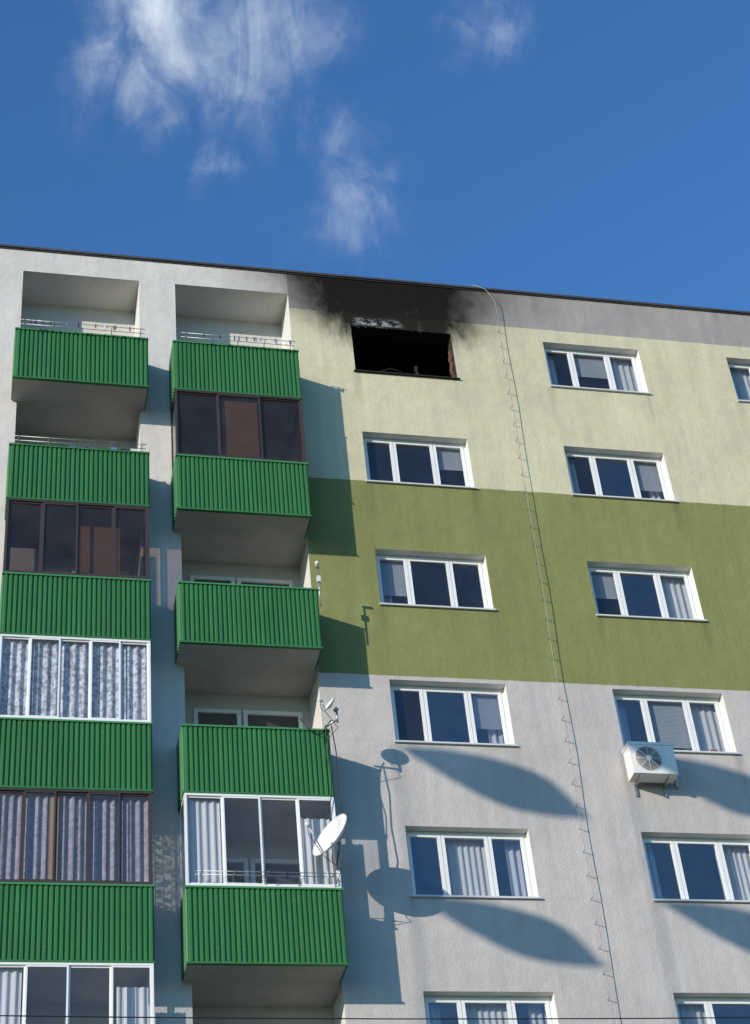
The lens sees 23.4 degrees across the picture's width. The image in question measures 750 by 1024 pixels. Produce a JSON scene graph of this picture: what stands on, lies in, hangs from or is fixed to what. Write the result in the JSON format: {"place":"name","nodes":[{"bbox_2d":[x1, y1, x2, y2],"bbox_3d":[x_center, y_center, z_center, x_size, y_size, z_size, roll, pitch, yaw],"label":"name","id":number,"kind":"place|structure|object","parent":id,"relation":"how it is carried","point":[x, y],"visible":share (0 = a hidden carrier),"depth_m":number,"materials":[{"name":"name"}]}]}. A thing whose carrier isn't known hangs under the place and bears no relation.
{"place":"outdoors","nodes":[
{"label":"outdoors","id":0,"kind":"place"},
{"bbox_2d":[0,634,150,721],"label":"balcony glazing","id":1,"kind":"structure","parent":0,"point":[61,704],"depth_m":28.65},
{"bbox_2d":[0,787,152,883],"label":"balcony glazing","id":2,"kind":"structure","parent":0,"point":[55,838],"depth_m":26.91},
{"bbox_2d":[0,962,153,1023],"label":"balcony glazing","id":3,"kind":"structure","parent":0,"point":[135,1002],"depth_m":25.44,"materials":[{"name":"white plastic"}]},
{"bbox_2d":[0,0,749,310],"label":"sky","id":4,"kind":"structure","parent":0,"point":[586,148],"materials":[{"name":"blue"}]},
{"bbox_2d":[380,355,749,1023],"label":"window curtains","id":5,"kind":"object","parent":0,"point":[467,866],"depth_m":31.41,"materials":[{"name":"white fabric"}]},
{"label":"ground","id":6,"kind":"structure","parent":0,"visible":0},
{"bbox_2d":[0,248,749,1023],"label":"facade wall","id":7,"kind":"structure","parent":6,"relation":"on","point":[688,418],"depth_m":31.82,"materials":[{"name":"paint"}]},
{"bbox_2d":[0,379,345,1006],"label":"balcony slabs","id":8,"kind":"structure","parent":7,"relation":"attached to","point":[75,410],"depth_m":30.11,"materials":[{"name":"grey concrete"}]},
{"bbox_2d":[0,571,151,644],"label":"balcony parapet","id":9,"kind":"structure","parent":8,"relation":"attached to","point":[41,604],"depth_m":29.44,"materials":[{"name":"green metal"}]},
{"bbox_2d":[3,498,149,578],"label":"balcony glazing","id":10,"kind":"structure","parent":9,"relation":"on","point":[104,540],"depth_m":30.34,"materials":[{"name":"brown glass"}]},
{"bbox_2d":[0,717,152,792],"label":"balcony parapet","id":11,"kind":"structure","parent":8,"relation":"on","point":[39,753],"depth_m":27.70,"materials":[{"name":"green metal"}]},
{"bbox_2d":[4,442,149,520],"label":"balcony parapet","id":12,"kind":"structure","parent":8,"relation":"attached to","point":[74,474],"depth_m":31.19,"materials":[{"name":"green metal"}]},
{"bbox_2d":[0,882,154,964],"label":"balcony parapet","id":13,"kind":"structure","parent":8,"relation":"on","point":[75,922],"depth_m":25.96,"materials":[{"name":"green metal"}]},
{"bbox_2d":[11,327,148,410],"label":"balcony parapet","id":14,"kind":"structure","parent":8,"relation":"attached to","point":[77,357],"depth_m":32.93,"materials":[{"name":"green metal"}]},
{"bbox_2d":[14,435,145,450],"bbox_3d":[-5.142,-1.148,31.590,2.280,0.264,0.315,4,-40,-12],"label":"clothes drying rack","id":15,"kind":"object","parent":8,"relation":"on","point":[111,447],"visible":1,"depth_m":31.58,"materials":[{"name":"metal"}]},
{"bbox_2d":[20,319,144,335],"bbox_3d":[-5.371,-3.367,33.303,2.280,0.131,0.197,4,-40,-12],"label":"clothes drying rack","id":16,"kind":"object","parent":8,"relation":"on","point":[82,324],"visible":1,"depth_m":33.27,"materials":[{"name":"metal"}]},
{"bbox_2d":[169,340,301,411],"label":"balcony parapet","id":17,"kind":"structure","parent":8,"relation":"attached to","point":[229,368],"depth_m":33.54,"materials":[{"name":"green metal"}]},
{"bbox_2d":[181,332,294,346],"bbox_3d":[-2.556,-3.191,33.909,2.150,0.131,0.197,4,-40,-12],"label":"clothes drying rack","id":18,"kind":"object","parent":8,"relation":"on","point":[256,338],"visible":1,"depth_m":33.91,"materials":[{"name":"metal"}]},
{"bbox_2d":[171,454,311,538],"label":"balcony parapet","id":19,"kind":"structure","parent":8,"relation":"attached to","point":[202,483],"depth_m":31.78,"materials":[{"name":"green metal"}]},
{"bbox_2d":[171,389,306,469],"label":"balcony glazing","id":20,"kind":"structure","parent":19,"relation":"on","point":[234,423],"depth_m":32.71,"materials":[{"name":"brown glass"}]},
{"bbox_2d":[174,581,322,669],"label":"balcony parapet","id":21,"kind":"structure","parent":8,"relation":"attached to","point":[241,615],"depth_m":30.03,"materials":[{"name":"green metal"}]},
{"bbox_2d":[176,724,334,811],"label":"balcony parapet","id":22,"kind":"structure","parent":8,"relation":"on","point":[245,760],"depth_m":28.29,"materials":[{"name":"green metal"}]},
{"bbox_2d":[180,885,348,982],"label":"balcony parapet","id":23,"kind":"structure","parent":8,"relation":"on","point":[261,926],"depth_m":26.53,"materials":[{"name":"green metal"}]},
{"bbox_2d":[179,793,341,898],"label":"balcony glazing","id":24,"kind":"structure","parent":23,"relation":"on","point":[199,835],"depth_m":27.49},
{"bbox_2d":[195,870,338,884],"bbox_3d":[-1.599,5.463,26.936,2.150,0.220,0.197,4,-40,-12],"label":"clothes drying rack","id":25,"kind":"object","parent":8,"relation":"on","point":[265,875],"visible":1,"depth_m":26.96,"materials":[{"name":"metal"}]},
{"bbox_2d":[315,561,320,605],"bbox_3d":[-0.952,1.213,30.704,0.074,0.867,0.172,-6,-39,0],"label":"antenna mast","id":26,"kind":"object","parent":8,"relation":"attached to","point":[318,578],"visible":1,"depth_m":30.80,"materials":[{"name":"metal"}]},
{"bbox_2d":[300,718,342,864],"bbox_3d":[-0.804,4.321,28.131,0.577,2.607,0.039,5,-40,-14],"label":"antenna cable","id":27,"kind":"object","parent":8,"relation":"attached to","point":[330,769],"visible":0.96,"depth_m":28.45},
{"bbox_2d":[305,814,346,886],"bbox_3d":[-0.756,5.015,27.232,0.657,1.103,0.680,4,-40,-12],"label":"satellite dish","id":28,"kind":"object","parent":8,"relation":"attached to","point":[329,837],"visible":1,"depth_m":27.48,"materials":[{"name":"paint"}]},
{"bbox_2d":[317,697,338,742],"bbox_3d":[-0.722,3.281,28.846,0.317,0.746,0.363,-9,-39,3],"label":"satellite dish","id":29,"kind":"object","parent":8,"relation":"attached to","point":[329,704],"visible":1,"depth_m":28.89,"materials":[{"name":"paint"}]},
{"bbox_2d":[1,271,345,1023],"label":"loggia interior","id":30,"kind":"object","parent":7,"relation":"attached to","point":[83,303],"visible":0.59,"depth_m":35.27,"materials":[{"name":"grey paint"}]},
{"bbox_2d":[15,575,304,884],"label":"loggia doors","id":31,"kind":"structure","parent":30,"relation":"in","point":[250,717],"depth_m":30.41,"materials":[{"name":"white plastic"}]},
{"bbox_2d":[0,244,749,314],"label":"roof flashing","id":32,"kind":"object","parent":7,"relation":"on","point":[271,270],"visible":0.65,"depth_m":36.76,"materials":[{"name":"black metal"}]},
{"bbox_2d":[472,285,613,1023],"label":"lightning conductor","id":33,"kind":"object","parent":7,"relation":"attached to","point":[554,664],"visible":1,"depth_m":31.29,"materials":[{"name":"metal"}]},
{"bbox_2d":[351,326,749,1023],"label":"window reveals","id":34,"kind":"structure","parent":7,"relation":"attached to","point":[399,334],"depth_m":32.66,"materials":[{"name":"white paint"}]},
{"bbox_2d":[352,325,459,379],"bbox_3d":[0.555,-3.100,35.743,2.126,1.286,0.242,4,-40,-12],"label":"burnt window frame","id":35,"kind":"object","parent":34,"relation":"attached to","point":[416,374],"visible":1,"depth_m":35.42,"materials":[{"name":"brown wood"}]},
{"bbox_2d":[363,348,749,1023],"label":"window frames","id":36,"kind":"structure","parent":7,"relation":"in","point":[521,838],"depth_m":31.29,"materials":[{"name":"white plastic"}]},
{"bbox_2d":[366,385,749,902],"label":"window sills","id":37,"kind":"structure","parent":7,"relation":"attached to","point":[516,745],"depth_m":31.73,"materials":[{"name":"white metal"}]},
{"bbox_2d":[622,741,678,797],"bbox_3d":[4.661,4.301,30.276,0.910,0.818,0.428,4,-40,-12],"label":"air conditioner","id":38,"kind":"object","parent":7,"relation":"attached to","point":[650,762],"visible":1,"depth_m":30.17,"materials":[{"name":"metal"}]},
{"bbox_2d":[353,337,749,1023],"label":"interior rooms","id":39,"kind":"object","parent":6,"relation":"on","point":[447,715],"visible":0.04,"depth_m":33.43,"materials":[{"name":"black"}]},
{"bbox_3d":[18.838,6.900,15.233,1.000,8.304,0.260,4,-40,-12],"label":"utility pole","id":40,"kind":"object","parent":6,"relation":"on","visible":0},
{"bbox_2d":[0,1015,749,1019],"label":"overhead cable","id":41,"kind":"object","parent":40,"relation":"attached to","point":[373,1018],"visible":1,"depth_m":12.97,"materials":[{"name":"black rubber"}]}
]}

